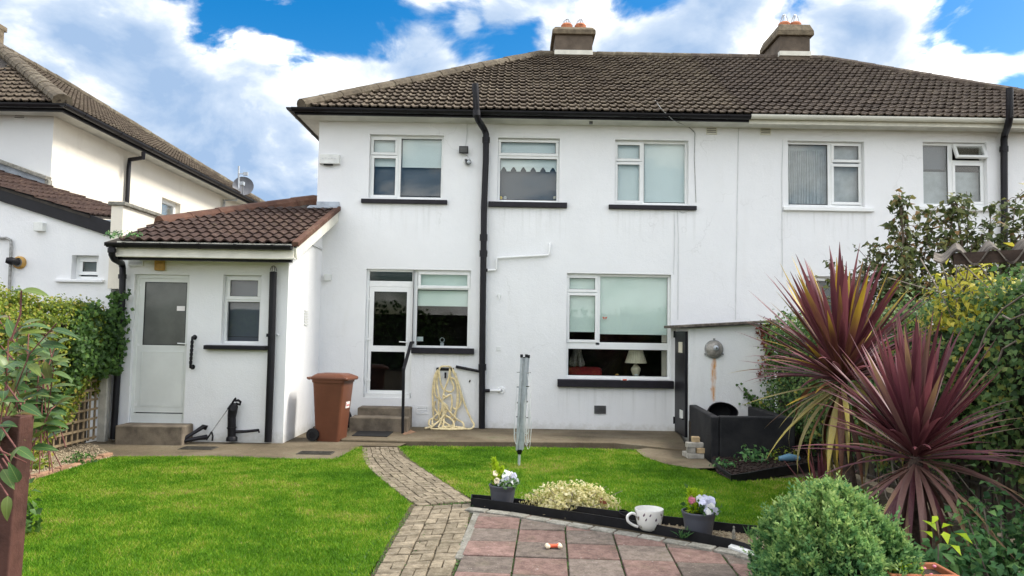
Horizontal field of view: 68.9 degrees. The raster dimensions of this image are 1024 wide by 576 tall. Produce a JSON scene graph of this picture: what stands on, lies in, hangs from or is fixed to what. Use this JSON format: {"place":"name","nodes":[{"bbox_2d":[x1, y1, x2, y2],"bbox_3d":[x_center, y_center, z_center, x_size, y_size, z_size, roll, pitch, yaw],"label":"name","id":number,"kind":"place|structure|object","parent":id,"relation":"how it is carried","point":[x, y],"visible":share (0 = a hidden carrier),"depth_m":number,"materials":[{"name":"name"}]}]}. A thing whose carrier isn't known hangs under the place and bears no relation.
{"place":"outdoors","nodes":[
{"label":"outdoors","id":0,"kind":"place"},
{"bbox_2d":[0,24,263,219],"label":"neighbouring house","id":1,"kind":"structure","parent":0,"point":[63,133],"depth_m":15.12,"materials":[{"name":"white paint"}]},
{"bbox_2d":[161,199,175,214],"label":"window","id":2,"kind":"structure","parent":1,"relation":"in","point":[168,207],"depth_m":18.35,"materials":[{"name":"white plastic"}]},
{"bbox_2d":[225,166,253,200],"bbox_3d":[-7.891,-3.036,21.461,0.788,1.026,0.544,1,-3,0],"label":"satellite dish","id":3,"kind":"object","parent":1,"relation":"attached to","point":[244,185],"visible":0.93,"depth_m":21.63,"materials":[{"name":"grey metal"}]},
{"bbox_2d":[22,445,412,575],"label":"lawn","id":4,"kind":"structure","parent":0,"point":[390,536],"depth_m":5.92,"materials":[{"name":"green plant"}]},
{"bbox_2d":[25,477,42,532],"bbox_3d":[-4.103,1.752,6.101,0.479,0.682,0.467,3,-4,-33],"label":"shrub","id":5,"kind":"object","parent":4,"relation":"on","point":[29,521],"visible":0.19,"depth_m":6.17,"materials":[{"name":"green plant"}]},
{"bbox_2d":[362,447,479,575],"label":"brick path","id":6,"kind":"structure","parent":0,"point":[435,491],"depth_m":6.77,"materials":[{"name":"beige brick"}]},
{"bbox_2d":[0,0,1023,200],"label":"sky","id":7,"kind":"structure","parent":0,"point":[216,80],"materials":[{"name":"blue"}]},
{"bbox_2d":[114,442,1017,575],"bbox_3d":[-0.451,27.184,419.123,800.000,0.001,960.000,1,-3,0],"label":"ground","id":8,"kind":"structure","parent":0,"point":[882,500],"depth_m":8.27,"materials":[{"name":"soil"}]},
{"bbox_2d":[0,414,33,575],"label":"garden post","id":9,"kind":"object","parent":8,"relation":"on","point":[12,533],"visible":0.88,"depth_m":2.93,"materials":[{"name":"brown wood"}]},
{"bbox_2d":[0,287,78,520],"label":"climbing plant","id":10,"kind":"object","parent":9,"relation":"attached to","point":[23,368],"visible":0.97,"depth_m":3.07,"materials":[{"name":"green plant"}]},
{"bbox_2d":[0,282,109,458],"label":"hedge","id":11,"kind":"object","parent":8,"relation":"on","point":[10,305],"visible":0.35,"depth_m":9.96,"materials":[{"name":"green plant"}]},
{"bbox_2d":[0,159,118,442],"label":"neighbour extension","id":12,"kind":"object","parent":8,"relation":"on","point":[53,239],"visible":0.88,"depth_m":11.55,"materials":[{"name":"white paint"}]},
{"bbox_2d":[76,256,98,278],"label":"window","id":13,"kind":"structure","parent":12,"relation":"in","point":[85,265],"depth_m":11.65,"materials":[{"name":"white plastic"}]},
{"bbox_2d":[107,201,162,289],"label":"parapet wall","id":14,"kind":"structure","parent":12,"relation":"attached to","point":[126,216],"depth_m":11.50,"materials":[{"name":"white paint"}]},
{"bbox_2d":[30,443,113,475],"bbox_3d":[-5.923,2.140,8.581,1.426,0.001,4.598,1,-3,0],"label":"gravel bed","id":15,"kind":"object","parent":8,"relation":"on","point":[56,465],"visible":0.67,"depth_m":9.70,"materials":[{"name":"beige gravel"}]},
{"bbox_2d":[30,450,53,469],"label":"weed","id":16,"kind":"object","parent":15,"relation":"on","point":[35,465],"visible":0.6,"depth_m":8.94,"materials":[{"name":"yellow plant"}]},
{"bbox_2d":[0,320,98,451],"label":"trellis fence","id":17,"kind":"object","parent":15,"relation":"on","point":[78,430],"visible":0.23,"depth_m":10.79,"materials":[{"name":"brown wood"}]},
{"bbox_2d":[29,452,112,478],"bbox_3d":[-5.346,2.161,8.805,0.180,0.096,2.259,1,-3,-2],"label":"brick edging","id":18,"kind":"object","parent":15,"relation":"on","point":[64,467],"visible":0.33,"depth_m":8.90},
{"bbox_2d":[61,451,98,463],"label":"weed","id":19,"kind":"object","parent":15,"relation":"on","point":[79,455],"visible":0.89,"depth_m":9.39,"materials":[{"name":"green plant"}]},
{"bbox_2d":[104,195,340,444],"bbox_3d":[-4.537,0.372,13.451,2.880,4.376,5.694,1,-3,0],"label":"extension","id":20,"kind":"object","parent":8,"relation":"on","point":[236,289],"visible":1,"depth_m":11.36,"materials":[{"name":"paint"}]},
{"bbox_2d":[59,289,133,394],"bbox_3d":[-5.973,0.756,10.764,0.581,1.555,1.402,1,-3,0],"label":"ivy","id":21,"kind":"object","parent":20,"relation":"attached to","point":[102,361],"visible":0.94,"depth_m":10.67,"materials":[{"name":"green plant"}]},
{"bbox_2d":[104,230,142,239],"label":"gutter weed","id":22,"kind":"object","parent":20,"relation":"on","point":[114,233],"visible":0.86,"depth_m":10.79,"materials":[{"name":"green plant"}]},
{"bbox_2d":[130,278,187,412],"bbox_3d":[-5.356,0.851,11.394,0.876,2.080,0.109,1,-3,0],"label":"door","id":23,"kind":"structure","parent":20,"relation":"in","point":[161,340],"depth_m":11.40,"materials":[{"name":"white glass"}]},
{"bbox_2d":[154,261,166,270],"bbox_3d":[-5.354,-0.354,11.354,0.166,0.181,0.085,1,-3,0],"label":"door light","id":24,"kind":"object","parent":20,"relation":"attached to","point":[160,265],"visible":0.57,"depth_m":11.31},
{"bbox_2d":[189,335,196,368],"bbox_3d":[-4.824,0.969,11.265,0.089,0.524,0.104,1,-3,0],"label":"grab rail","id":25,"kind":"object","parent":20,"relation":"attached to","point":[193,338],"visible":1,"depth_m":11.23,"materials":[{"name":"black plastic"}]},
{"bbox_2d":[223,275,260,343],"bbox_3d":[-4.121,0.337,11.518,0.584,1.054,0.150,1,-3,0],"label":"window","id":26,"kind":"structure","parent":20,"relation":"in","point":[242,292],"depth_m":11.57,"materials":[{"name":"white plastic"}]},
{"bbox_2d":[57,432,405,458],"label":"concrete yard","id":27,"kind":"structure","parent":8,"relation":"on","point":[290,448],"depth_m":10.63,"materials":[{"name":"grey concrete"}]},
{"bbox_2d":[97,330,112,441],"bbox_3d":[-6.104,1.425,11.208,0.120,1.950,0.120,1,-3,0],"label":"concrete post","id":28,"kind":"object","parent":27,"relation":"on","point":[103,412],"visible":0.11,"depth_m":11.13,"materials":[{"name":"grey concrete"}]},
{"bbox_2d":[184,425,207,442],"bbox_3d":[-4.699,2.160,11.038,0.395,0.261,0.127,4,-4,-37],"label":"scraper","id":29,"kind":"object","parent":27,"relation":"on","point":[196,438],"visible":0.96,"depth_m":11.03,"materials":[{"name":"black paint"}]},
{"bbox_2d":[179,446,217,449],"bbox_3d":[-4.463,2.275,10.626,0.480,0.011,0.260,1,-3,0],"label":"drain cover","id":30,"kind":"object","parent":27,"relation":"on","point":[198,447],"visible":1,"depth_m":10.60,"materials":[{"name":"grey metal"}]},
{"bbox_2d":[226,397,259,441],"bbox_3d":[-4.015,1.960,11.158,0.492,0.649,0.231,1,-3,0],"label":"hand pump","id":31,"kind":"object","parent":27,"relation":"on","point":[232,431],"visible":0.99,"depth_m":11.11,"materials":[{"name":"black paint"}]},
{"bbox_2d":[206,403,232,440],"bbox_3d":[-4.310,1.972,10.999,0.356,0.544,0.042,3,-4,-29],"label":"litter picker","id":32,"kind":"object","parent":31,"relation":"attached to","point":[228,408],"visible":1,"depth_m":10.97,"materials":[{"name":"metal"}]},
{"bbox_2d":[296,451,334,454],"bbox_3d":[-2.728,2.289,10.380,0.480,0.011,0.260,1,-3,0],"label":"drain cover","id":33,"kind":"object","parent":27,"relation":"on","point":[317,452],"visible":1,"depth_m":10.35,"materials":[{"name":"grey metal"}]},
{"bbox_2d":[306,372,358,441],"bbox_3d":[-2.817,1.850,11.675,0.681,1.042,0.500,0,-4,10],"label":"wheelie bin","id":34,"kind":"object","parent":27,"relation":"on","point":[332,396],"visible":0.99,"depth_m":11.48,"materials":[{"name":"plastic"}]},
{"bbox_2d":[455,512,479,559],"bbox_3d":[-0.368,2.107,6.414,0.071,0.038,1.545,1,-3,3],"label":"concrete strip","id":35,"kind":"object","parent":8,"relation":"on","point":[466,537],"visible":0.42,"depth_m":6.27,"materials":[{"name":"grey concrete"}]},
{"bbox_2d":[313,426,685,450],"bbox_3d":[-0.340,2.469,12.142,6.594,0.120,2.260,1,-3,0],"label":"concrete apron","id":36,"kind":"object","parent":8,"relation":"on","point":[600,439],"visible":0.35,"depth_m":11.89,"materials":[{"name":"grey concrete"}]},
{"bbox_2d":[352,431,392,436],"bbox_3d":[-2.271,2.377,12.252,0.598,0.012,0.842,1,-3,0],"label":"door mat","id":37,"kind":"object","parent":36,"relation":"on","point":[375,433],"depth_m":12.11,"materials":[{"name":"rubber"}]},
{"bbox_2d":[401,341,413,432],"bbox_3d":[-1.779,1.672,12.787,0.057,1.503,0.928,1,-3,2],"label":"handrail","id":38,"kind":"object","parent":36,"relation":"on","point":[403,382],"visible":1,"depth_m":12.33,"materials":[{"name":"metal"}]},
{"bbox_2d":[286,19,751,431],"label":"white house","id":39,"kind":"structure","parent":8,"relation":"on","point":[618,248],"depth_m":13.40,"materials":[{"name":"white paint"}]},
{"bbox_2d":[319,154,339,165],"bbox_3d":[-3.276,-2.300,13.418,0.364,0.200,0.084,1,-3,0],"label":"alarm box","id":40,"kind":"object","parent":39,"relation":"attached to","point":[329,159],"visible":1,"depth_m":13.38,"materials":[{"name":"plastic"}]},
{"bbox_2d":[364,287,411,392],"bbox_3d":[-2.222,0.919,13.337,0.843,1.900,0.109,1,-3,0],"label":"door","id":41,"kind":"structure","parent":39,"relation":"in","point":[371,347],"depth_m":13.34,"materials":[{"name":"white plastic"}]},
{"bbox_2d":[369,135,443,198],"bbox_3d":[-1.908,-2.177,13.636,1.336,1.167,0.210,1,-3,0],"label":"window","id":42,"kind":"structure","parent":39,"relation":"in","point":[412,167],"depth_m":13.67,"materials":[{"name":"white plastic"}]},
{"bbox_2d":[424,365,474,429],"bbox_3d":[-1.069,1.903,12.982,0.862,1.092,0.451,1,-3,0],"label":"garden hose","id":43,"kind":"object","parent":39,"relation":"hanging from","point":[443,410],"visible":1,"depth_m":13.11,"materials":[{"name":"beige plastic"}]},
{"bbox_2d":[459,146,467,153],"bbox_3d":[-0.865,-2.472,13.408,0.162,0.126,0.136,1,-3,0],"label":"floodlight","id":44,"kind":"object","parent":39,"relation":"attached to","point":[463,149],"visible":1,"depth_m":13.35,"materials":[{"name":"black plastic"}]},
{"bbox_2d":[463,154,470,165],"bbox_3d":[-0.816,-2.312,13.381,0.183,0.242,0.166,1,-3,0],"label":"security camera","id":45,"kind":"object","parent":39,"relation":"attached to","point":[467,162],"visible":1,"depth_m":13.43,"materials":[{"name":"white plastic"}]},
{"bbox_2d":[497,139,559,201],"bbox_3d":[0.298,-2.119,13.635,1.115,1.166,0.210,1,-3,0],"label":"window","id":46,"kind":"structure","parent":39,"relation":"in","point":[528,169],"depth_m":13.67,"materials":[{"name":"white plastic"}]},
{"bbox_2d":[569,349,584,366],"bbox_3d":[1.231,1.247,14.126,0.297,0.489,0.456,1,-3,0],"label":"lampshade","id":47,"kind":"object","parent":39,"relation":"in","point":[576,359],"visible":0.76,"depth_m":14.04,"materials":[{"name":"grey fabric"}]},
{"bbox_2d":[569,366,601,375],"bbox_3d":[1.220,1.900,14.488,1.039,0.781,1.050,1,-3,0],"label":"sofa","id":48,"kind":"object","parent":39,"relation":"in","point":[595,371],"visible":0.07,"depth_m":13.98,"materials":[{"name":"red fabric"}]},
{"bbox_2d":[566,273,669,378],"bbox_3d":[1.898,0.688,13.424,1.860,1.867,0.137,1,-3,-1],"label":"window","id":49,"kind":"structure","parent":39,"relation":"in","point":[630,304],"depth_m":13.47,"materials":[{"name":"white plastic"}]},
{"bbox_2d":[625,350,646,375],"bbox_3d":[2.266,1.381,13.664,0.396,0.525,0.396,1,-3,0],"label":"table lamp","id":50,"kind":"object","parent":39,"relation":"on","point":[635,356],"visible":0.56,"depth_m":13.56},
{"bbox_2d":[615,141,686,204],"bbox_3d":[2.518,-2.074,13.591,1.326,1.184,0.124,1,-3,0],"label":"window","id":51,"kind":"structure","parent":39,"relation":"in","point":[646,172],"depth_m":13.63,"materials":[{"name":"white plastic"}]},
{"bbox_2d":[635,448,713,467],"bbox_3d":[2.284,2.394,10.706,0.893,0.001,2.109,1,-3,0],"label":"concrete pad","id":52,"kind":"object","parent":8,"relation":"on","point":[672,457],"visible":0.8,"depth_m":10.39,"materials":[{"name":"grey concrete"}]},
{"bbox_2d":[686,452,703,458],"bbox_3d":[2.561,2.347,10.452,0.230,0.070,0.110,1,-3,-3],"label":"brick","id":53,"kind":"object","parent":52,"relation":"on","point":[694,455],"visible":0.92,"depth_m":10.40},
{"bbox_2d":[686,447,695,452],"bbox_3d":[2.507,2.272,10.467,0.110,0.070,0.110,1,-3,3],"label":"brick","id":54,"kind":"object","parent":53,"relation":"on","point":[690,450],"visible":0.98,"depth_m":10.41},
{"bbox_2d":[685,442,703,447],"bbox_3d":[2.558,2.200,10.476,0.230,0.070,0.110,1,-3,-7],"label":"brick","id":55,"kind":"object","parent":54,"relation":"on","point":[694,444],"visible":1,"depth_m":10.43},
{"bbox_2d":[691,436,699,441],"bbox_3d":[2.584,2.128,10.515,0.110,0.070,0.110,1,-3,6],"label":"brick","id":56,"kind":"object","parent":55,"relation":"on","point":[695,438],"visible":1,"depth_m":10.46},
{"bbox_2d":[695,448,704,452],"bbox_3d":[2.632,2.274,10.457,0.110,0.070,0.110,1,-3,-1],"label":"brick","id":57,"kind":"object","parent":53,"relation":"on","point":[700,450],"visible":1,"depth_m":10.40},
{"bbox_2d":[662,524,763,543],"bbox_3d":[1.080,2.143,6.827,3.256,0.001,0.985,-2,-4,36],"label":"bed","id":58,"kind":"object","parent":8,"relation":"on","point":[738,535],"visible":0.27,"depth_m":6.44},
{"bbox_2d":[489,455,519,502],"bbox_3d":[-0.053,1.908,7.400,0.342,0.486,0.328,-1,-4,34],"label":"flower pot","id":59,"kind":"object","parent":58,"relation":"on","point":[504,483],"visible":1,"depth_m":7.33,"materials":[{"name":"plastic"}]},
{"bbox_2d":[519,479,625,510],"bbox_3d":[0.598,2.017,7.289,1.058,0.322,0.509,1,-3,0],"label":"variegated shrub","id":60,"kind":"object","parent":58,"relation":"on","point":[560,496],"visible":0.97,"depth_m":7.20,"materials":[{"name":"beige plant"}]},
{"bbox_2d":[471,494,764,533],"bbox_3d":[1.135,2.132,6.900,3.350,0.118,0.071,-1,-4,23],"label":"plastic edging","id":61,"kind":"object","parent":58,"relation":"on","point":[679,521],"visible":0.26,"depth_m":6.88,"materials":[{"name":"black plastic"}]},
{"bbox_2d":[484,506,763,547],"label":"gravel","id":62,"kind":"structure","parent":58,"relation":"on","point":[726,534],"depth_m":6.43,"materials":[{"name":"gravel"}]},
{"bbox_2d":[619,509,627,518],"bbox_3d":[1.044,2.111,6.938,0.110,0.090,0.112,1,-3,0],"label":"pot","id":63,"kind":"object","parent":62,"relation":"on","point":[621,516],"visible":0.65,"depth_m":6.91,"materials":[{"name":"black plastic"}]},
{"bbox_2d":[626,505,663,531],"bbox_3d":[1.181,2.031,6.576,0.306,0.181,0.252,0,-4,22],"label":"cup planter","id":64,"kind":"object","parent":58,"relation":"on","point":[649,517],"visible":0.96,"depth_m":6.49,"materials":[{"name":"ceramic"}]},
{"bbox_2d":[672,526,693,537],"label":"grass tuft","id":65,"kind":"object","parent":58,"relation":"on","point":[681,534],"visible":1,"depth_m":6.28,"materials":[{"name":"green plant"}]},
{"bbox_2d":[680,483,722,534],"bbox_3d":[1.603,1.900,6.388,0.353,0.435,0.362,2,-4,-18],"label":"flower pot","id":66,"kind":"object","parent":58,"relation":"on","point":[699,512],"visible":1,"depth_m":6.31,"materials":[{"name":"plastic"}]},
{"bbox_2d":[743,524,755,536],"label":"grass tuft","id":67,"kind":"object","parent":58,"relation":"on","point":[748,532],"visible":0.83,"depth_m":6.36,"materials":[{"name":"green plant"}]},
{"bbox_2d":[664,320,777,441],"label":"outhouse","id":68,"kind":"structure","parent":8,"relation":"on","point":[703,380],"depth_m":12.31,"materials":[{"name":"white paint"}]},
{"bbox_2d":[673,331,687,436],"bbox_3d":[2.857,1.605,12.719,0.086,1.750,0.800,1,-3,0],"label":"door","id":69,"kind":"structure","parent":68,"relation":"in","point":[680,420],"depth_m":12.57,"materials":[{"name":"black paint"}]},
{"bbox_2d":[704,338,723,357],"bbox_3d":[3.328,0.992,12.253,0.322,0.330,0.145,1,-3,0],"label":"wall lamp","id":70,"kind":"object","parent":68,"relation":"attached to","point":[713,348],"visible":1,"depth_m":12.24,"materials":[{"name":"metal"}]},
{"bbox_2d":[736,383,769,409],"bbox_3d":[3.946,1.813,12.239,0.581,0.523,0.113,1,-3,0],"label":"wall vine","id":71,"kind":"object","parent":68,"relation":"attached to","point":[750,398],"depth_m":12.22,"materials":[{"name":"green plant"}]},
{"bbox_2d":[755,318,779,381],"bbox_3d":[4.231,1.003,12.275,0.475,1.081,0.115,1,-3,0],"label":"red creeper","id":72,"kind":"object","parent":68,"relation":"attached to","point":[763,339],"visible":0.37,"depth_m":12.26,"materials":[{"name":"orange plant"}]},
{"bbox_2d":[689,405,794,462],"bbox_3d":[3.389,2.216,11.363,1.189,0.704,1.755,1,-3,0],"label":"black bunker","id":73,"kind":"object","parent":8,"relation":"on","point":[723,436],"visible":0.62,"depth_m":10.50,"materials":[{"name":"black painted concrete"}]},
{"bbox_2d":[707,402,737,415],"bbox_3d":[3.313,1.956,11.905,0.476,0.303,0.481,1,-3,0],"label":"black bucket","id":74,"kind":"object","parent":73,"relation":"in","point":[721,408],"visible":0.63,"depth_m":12.07,"materials":[{"name":"plastic"}]},
{"bbox_2d":[712,450,820,478],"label":"bark mulch","id":75,"kind":"object","parent":8,"relation":"on","point":[740,462],"visible":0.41,"depth_m":9.99,"materials":[{"name":"brown wood"}]},
{"bbox_2d":[709,458,736,468],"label":"weed","id":76,"kind":"object","parent":75,"relation":"on","point":[725,464],"visible":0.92,"depth_m":9.72,"materials":[{"name":"green plant"}]},
{"bbox_2d":[733,445,771,463],"bbox_3d":[3.319,2.277,10.207,0.597,0.306,0.566,1,-3,0],"label":"bed plant","id":77,"kind":"object","parent":75,"relation":"on","point":[756,453],"visible":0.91,"depth_m":10.19,"materials":[{"name":"green plant"}]},
{"bbox_2d":[769,446,799,461],"bbox_3d":[3.752,2.305,10.316,0.389,0.253,0.350,1,-3,0],"label":"bed plant","id":78,"kind":"object","parent":75,"relation":"on","point":[785,451],"visible":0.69,"depth_m":10.30,"materials":[{"name":"green plant"}]},
{"bbox_2d":[778,453,799,460],"bbox_3d":[3.769,2.301,10.145,0.291,0.105,0.110,2,-4,-10],"label":"blue bag","id":79,"kind":"object","parent":75,"relation":"on","point":[788,457],"visible":0.86,"depth_m":10.11,"materials":[{"name":"plastic"}]},
{"bbox_2d":[711,459,831,481],"bbox_3d":[3.227,2.353,9.878,2.147,0.105,0.906,3,-4,-36],"label":"bed edging","id":80,"kind":"object","parent":8,"relation":"on","point":[766,473],"visible":0.74,"depth_m":9.41,"materials":[{"name":"black plastic"}]},
{"bbox_2d":[814,242,889,306],"bbox_3d":[4.422,0.896,9.630,0.934,2.963,0.687,1,-3,0],"label":"sapling","id":81,"kind":"object","parent":8,"relation":"on","point":[864,269],"visible":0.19,"depth_m":9.60,"materials":[{"name":"green plant"}]},
{"bbox_2d":[692,14,1023,410],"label":"attached house","id":82,"kind":"structure","parent":8,"relation":"on","point":[836,151],"depth_m":13.48,"materials":[{"name":"white paint"}]},
{"bbox_2d":[788,142,861,206],"bbox_3d":[5.661,-2.049,13.606,1.384,1.196,0.150,1,-3,0],"label":"window","id":83,"kind":"structure","parent":82,"relation":"in","point":[842,161],"depth_m":13.65,"materials":[{"name":"white plastic"}]},
{"bbox_2d":[804,276,873,309],"bbox_3d":[5.855,0.380,13.479,1.312,1.151,0.190,1,-3,0],"label":"window","id":84,"kind":"structure","parent":82,"relation":"in","point":[827,292],"depth_m":13.58,"materials":[{"name":"white plastic"}]},
{"bbox_2d":[923,143,987,205],"bbox_3d":[7.986,-2.052,13.564,1.158,1.157,0.317,1,-3,0],"label":"window","id":85,"kind":"structure","parent":82,"relation":"in","point":[940,177],"depth_m":13.67,"materials":[{"name":"white plastic"}]},
{"bbox_2d":[775,325,1023,538],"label":"hedge","id":86,"kind":"object","parent":8,"relation":"on","point":[973,482],"visible":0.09,"depth_m":7.13,"materials":[{"name":"green plant"}]},
{"bbox_2d":[755,263,1023,494],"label":"ivy","id":87,"kind":"object","parent":86,"relation":"attached to","point":[1006,383],"visible":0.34,"depth_m":6.43,"materials":[{"name":"green plant"}]},
{"bbox_2d":[861,187,951,335],"bbox_3d":[5.118,0.529,9.603,1.278,3.715,1.210,1,-3,0],"label":"plum tree","id":88,"kind":"object","parent":8,"relation":"on","point":[908,263],"visible":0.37,"depth_m":9.64,"materials":[{"name":"green plant"}]},
{"bbox_2d":[794,310,1023,562],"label":"cordyline","id":89,"kind":"object","parent":8,"relation":"on","point":[908,385],"visible":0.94,"depth_m":5.03,"materials":[{"name":"purple leaf"},{"name":"bark"}]},
{"bbox_2d":[881,294,1023,534],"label":"bramble","id":90,"kind":"object","parent":8,"relation":"on","point":[993,321],"visible":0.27,"depth_m":6.07,"materials":[{"name":"plant"}]},
{"bbox_2d":[888,242,1022,341],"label":"golden shrub","id":91,"kind":"object","parent":8,"relation":"on","point":[965,276],"visible":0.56,"depth_m":6.82,"materials":[{"name":"yellow plant"}]},
{"bbox_2d":[925,183,1023,326],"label":"plum tree","id":92,"kind":"object","parent":8,"relation":"on","point":[967,236],"visible":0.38,"depth_m":9.67,"materials":[{"name":"green plant"}]},
{"bbox_2d":[933,239,1023,265],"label":"corrugated shed","id":93,"kind":"structure","parent":8,"relation":"on","point":[984,254],"depth_m":4.27,"materials":[{"name":"grey metal"}]},
{"bbox_2d":[941,488,1023,575],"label":"rose bush","id":94,"kind":"object","parent":8,"relation":"on","point":[1005,562],"visible":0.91,"depth_m":4.61,"materials":[{"name":"green plant"}]},
{"bbox_2d":[956,463,1023,557],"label":"rose bush","id":95,"kind":"object","parent":8,"relation":"on","point":[987,495],"visible":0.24,"depth_m":5.36,"materials":[{"name":"green plant"}]},
{"bbox_2d":[454,512,752,575],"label":"patio","id":96,"kind":"structure","parent":0,"point":[592,553],"depth_m":5.76,"materials":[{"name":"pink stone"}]},
{"bbox_2d":[349,461,738,575],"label":"joint moss","id":97,"kind":"object","parent":96,"relation":"on","point":[455,568],"visible":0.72,"depth_m":5.85,"materials":[{"name":"green plant"}]},
{"bbox_2d":[545,543,561,548],"bbox_3d":[0.330,2.042,5.914,0.135,0.037,0.071,1,-4,-8],"label":"bone toy","id":98,"kind":"object","parent":96,"relation":"on","point":[549,546],"visible":1,"depth_m":5.90,"materials":[{"name":"plastic"}]},
{"bbox_2d":[465,507,749,560],"bbox_3d":[0.767,2.126,6.473,2.809,0.066,0.225,-1,-4,33],"label":"kerb row","id":99,"kind":"object","parent":96,"relation":"on","point":[702,546],"visible":0.48,"depth_m":6.43,"materials":[{"name":"grey concrete"}]},
{"bbox_2d":[728,544,753,554],"bbox_3d":[1.818,2.076,5.903,0.090,0.030,0.304,3,-4,-26],"label":"slate","id":100,"kind":"object","parent":99,"relation":"on","point":[735,547],"visible":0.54,"depth_m":5.91,"materials":[{"name":"white stone"}]},
{"bbox_2d":[472,498,766,550],"bbox_3d":[0.938,2.108,6.548,3.174,0.115,0.281,-2,-4,37],"label":"plastic edging","id":101,"kind":"object","parent":96,"relation":"on","point":[704,538],"visible":0.47,"depth_m":6.76,"materials":[{"name":"black plastic"}]},
{"bbox_2d":[740,470,925,575],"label":"dwarf conifer","id":102,"kind":"object","parent":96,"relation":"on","point":[824,526],"visible":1,"depth_m":3.80,"materials":[{"name":"green plant"}]},
{"bbox_2d":[884,558,958,575],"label":"clay trough","id":103,"kind":"object","parent":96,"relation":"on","point":[932,569],"visible":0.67,"depth_m":3.77,"materials":[{"name":"ceramic"}]},
{"bbox_2d":[912,516,998,575],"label":"young plant","id":104,"kind":"object","parent":96,"relation":"on","point":[936,555],"visible":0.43,"depth_m":4.41,"materials":[{"name":"green plant"}]},
{"bbox_2d":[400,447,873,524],"bbox_3d":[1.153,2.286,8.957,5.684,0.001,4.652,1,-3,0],"label":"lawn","id":105,"kind":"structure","parent":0,"point":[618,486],"depth_m":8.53,"materials":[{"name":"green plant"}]},
{"bbox_2d":[514,354,531,465],"bbox_3d":[0.143,1.599,9.760,0.231,1.462,0.132,1,-3,0],"label":"rotary dryer","id":106,"kind":"object","parent":105,"relation":"on","point":[524,372],"visible":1,"depth_m":9.73,"materials":[{"name":"grey metal"}]},
{"bbox_2d":[779,449,864,495],"bbox_3d":[2.994,1.889,7.233,0.771,0.759,0.808,4,-5,-44],"label":"flax shoot","id":107,"kind":"object","parent":105,"relation":"on","point":[821,469],"visible":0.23,"depth_m":7.19,"materials":[{"name":"plant"}]},
{"bbox_2d":[728,242,961,489],"bbox_3d":[3.048,0.887,6.844,1.912,2.614,2.003,1,-3,0],"label":"cordyline","id":108,"kind":"object","parent":105,"relation":"on","point":[825,327],"visible":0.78,"depth_m":6.72,"materials":[{"name":"plant"}]},
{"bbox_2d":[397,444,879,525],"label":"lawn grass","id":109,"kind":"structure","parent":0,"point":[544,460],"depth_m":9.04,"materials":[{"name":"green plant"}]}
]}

